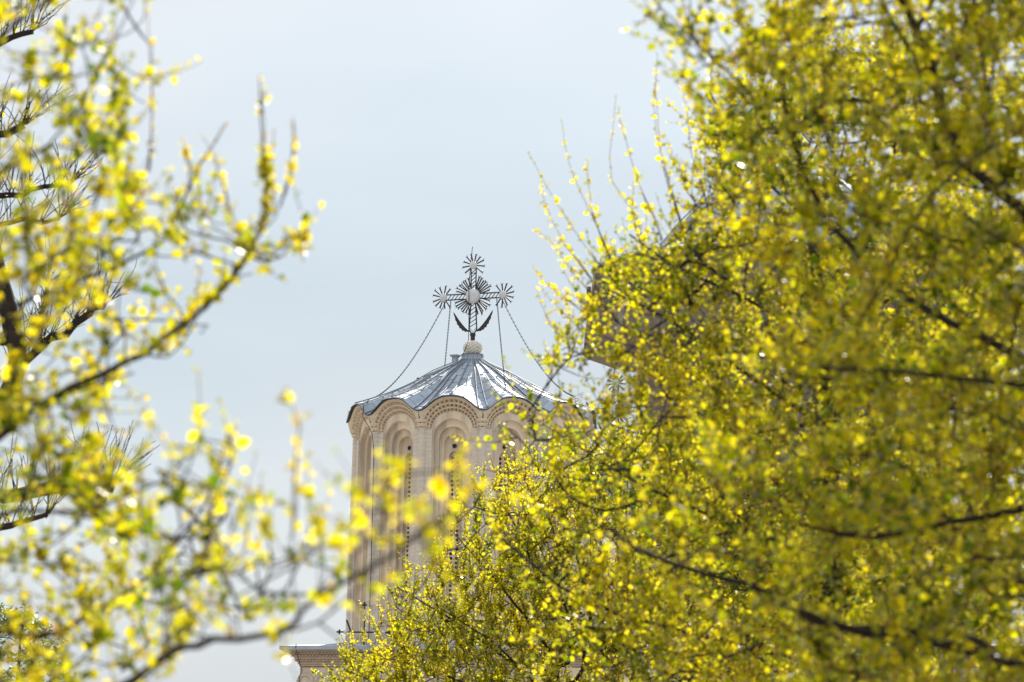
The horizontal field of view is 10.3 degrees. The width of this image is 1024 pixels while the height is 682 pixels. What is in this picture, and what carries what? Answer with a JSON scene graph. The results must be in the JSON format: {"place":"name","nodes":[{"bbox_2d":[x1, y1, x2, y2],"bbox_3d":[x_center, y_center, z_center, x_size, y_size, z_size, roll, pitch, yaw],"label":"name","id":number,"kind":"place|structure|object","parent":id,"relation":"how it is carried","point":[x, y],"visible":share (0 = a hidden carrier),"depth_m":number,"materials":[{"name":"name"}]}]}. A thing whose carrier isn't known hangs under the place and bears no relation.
{"place":"outdoors","nodes":[
{"label":"outdoors","id":0,"kind":"place"},
{"bbox_2d":[0,600,74,681],"bbox_3d":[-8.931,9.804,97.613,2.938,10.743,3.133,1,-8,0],"label":"evergreen tree","id":1,"kind":"object","parent":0,"point":[27,660],"visible":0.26,"depth_m":97.78,"materials":[{"name":"green plant"}]},
{"bbox_2d":[0,0,157,530],"bbox_3d":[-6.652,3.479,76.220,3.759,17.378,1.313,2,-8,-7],"label":"tree","id":2,"kind":"object","parent":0,"point":[12,327],"visible":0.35,"depth_m":76.88,"materials":[{"name":"green plant"}]},
{"bbox_2d":[0,0,527,681],"bbox_3d":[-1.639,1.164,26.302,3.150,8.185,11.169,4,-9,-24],"label":"leafy tree","id":3,"kind":"object","parent":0,"point":[66,474],"visible":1,"depth_m":27.17,"materials":[{"name":"yellow plant"}]},
{"bbox_2d":[345,247,596,644],"bbox_3d":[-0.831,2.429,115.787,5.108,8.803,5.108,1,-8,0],"label":"lobed tower","id":4,"kind":"structure","parent":0,"point":[429,415],"depth_m":114.04,"materials":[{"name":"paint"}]},
{"bbox_2d":[0,0,1023,681],"label":"sky","id":5,"kind":"structure","parent":0,"point":[417,123],"materials":[{"name":"blue"}]},
{"bbox_2d":[308,415,932,681],"bbox_3d":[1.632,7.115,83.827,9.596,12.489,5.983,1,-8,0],"label":"leafy tree","id":6,"kind":"object","parent":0,"point":[493,577],"visible":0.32,"depth_m":83.18,"materials":[{"name":"yellow plant"}]},
{"bbox_2d":[582,372,718,643],"bbox_3d":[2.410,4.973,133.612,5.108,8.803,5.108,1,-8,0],"label":"lobed tower","id":7,"kind":"structure","parent":0,"point":[612,552],"depth_m":131.81,"materials":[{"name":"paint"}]},
{"bbox_2d":[279,642,1023,681],"bbox_3d":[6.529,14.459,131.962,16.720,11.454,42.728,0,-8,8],"label":"church body","id":8,"kind":"structure","parent":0,"point":[309,657],"depth_m":112.89,"materials":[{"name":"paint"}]},
{"bbox_2d":[337,602,391,644],"bbox_3d":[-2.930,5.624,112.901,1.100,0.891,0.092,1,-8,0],"label":"rooftop cross","id":9,"kind":"object","parent":8,"relation":"on","point":[346,631],"visible":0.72,"depth_m":112.88,"materials":[{"name":"black metal"}]},
{"bbox_2d":[451,0,1023,681],"bbox_3d":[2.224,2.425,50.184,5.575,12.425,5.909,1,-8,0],"label":"leafy tree","id":10,"kind":"object","parent":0,"point":[681,370],"visible":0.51,"depth_m":49.59,"materials":[{"name":"yellow plant"}]},
{"bbox_2d":[583,96,1007,628],"bbox_3d":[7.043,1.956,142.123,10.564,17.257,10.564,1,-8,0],"label":"domed tower","id":11,"kind":"structure","parent":0,"point":[650,382],"depth_m":139.15,"materials":[{"name":"stone"}]},
{"bbox_2d":[590,0,1023,681],"bbox_3d":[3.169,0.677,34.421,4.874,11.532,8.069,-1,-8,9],"label":"leafy tree","id":12,"kind":"object","parent":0,"point":[970,140],"visible":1,"depth_m":32.96,"materials":[{"name":"yellow plant"}]},
{"bbox_2d":[872,0,1023,680],"bbox_3d":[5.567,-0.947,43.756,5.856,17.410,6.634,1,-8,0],"label":"leafy tree","id":13,"kind":"object","parent":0,"point":[1002,359],"visible":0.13,"depth_m":42.97,"materials":[{"name":"yellow plant"}]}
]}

